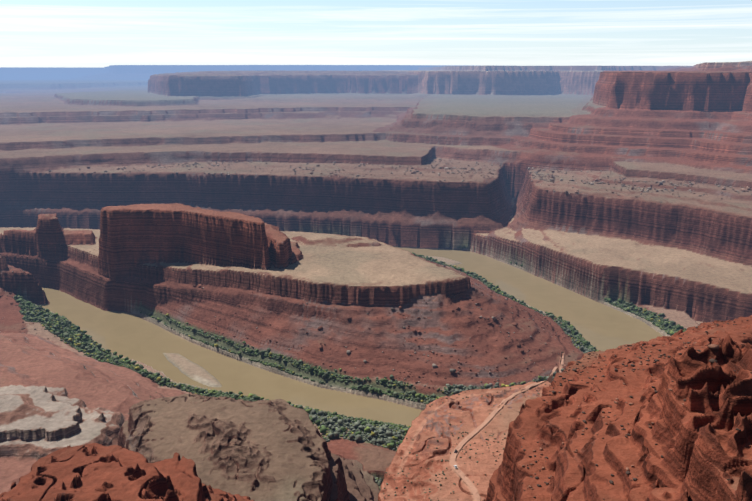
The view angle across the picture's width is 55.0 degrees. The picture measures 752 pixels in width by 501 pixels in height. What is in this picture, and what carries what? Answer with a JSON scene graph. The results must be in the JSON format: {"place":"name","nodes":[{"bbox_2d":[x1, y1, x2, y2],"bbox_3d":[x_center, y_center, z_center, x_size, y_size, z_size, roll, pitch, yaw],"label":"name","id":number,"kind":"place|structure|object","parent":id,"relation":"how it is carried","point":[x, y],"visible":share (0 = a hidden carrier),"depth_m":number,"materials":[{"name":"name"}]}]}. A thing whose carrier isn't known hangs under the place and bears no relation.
{"place":"outdoors","nodes":[
{"label":"outdoors","id":0,"kind":"place"},
{"bbox_2d":[36,246,661,425],"bbox_3d":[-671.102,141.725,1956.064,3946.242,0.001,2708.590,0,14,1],"label":"river water","id":1,"kind":"structure","parent":0,"point":[601,327],"depth_m":1709.52,"materials":[{"name":"brown liquid"}]},
{"bbox_2d":[0,61,751,500],"bbox_3d":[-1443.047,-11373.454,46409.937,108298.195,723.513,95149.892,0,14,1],"label":"canyon terrain","id":2,"kind":"structure","parent":0,"point":[292,243],"depth_m":1888.13,"materials":[{"name":"brown stone"}]},
{"bbox_2d":[125,384,545,500],"bbox_3d":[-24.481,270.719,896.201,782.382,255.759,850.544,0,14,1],"label":"desert shrubs","id":3,"kind":"object","parent":2,"relation":"on","point":[443,473],"visible":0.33,"depth_m":695.48,"materials":[{"name":"green plant"}]},
{"bbox_2d":[14,246,686,484],"bbox_3d":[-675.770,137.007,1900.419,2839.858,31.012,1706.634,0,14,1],"label":"riverside bushes","id":4,"kind":"object","parent":2,"relation":"on","point":[83,344],"visible":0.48,"depth_m":1485.91,"materials":[{"name":"green plant"}]},
{"bbox_2d":[0,157,751,499],"bbox_3d":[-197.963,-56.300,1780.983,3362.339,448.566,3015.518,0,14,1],"label":"talus boulders","id":5,"kind":"object","parent":2,"relation":"on","point":[712,361],"visible":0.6,"depth_m":1599.17,"materials":[{"name":"brown stone"}]},
{"bbox_2d":[0,0,751,67],"label":"sky","id":6,"kind":"structure","parent":0,"point":[33,33],"materials":[{"name":"white"}]},
{"bbox_2d":[450,351,563,500],"bbox_3d":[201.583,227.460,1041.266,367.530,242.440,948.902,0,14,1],"label":"dirt trail","id":7,"kind":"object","parent":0,"point":[465,479],"depth_m":724.16,"materials":[{"name":"beige soil"}]}
]}

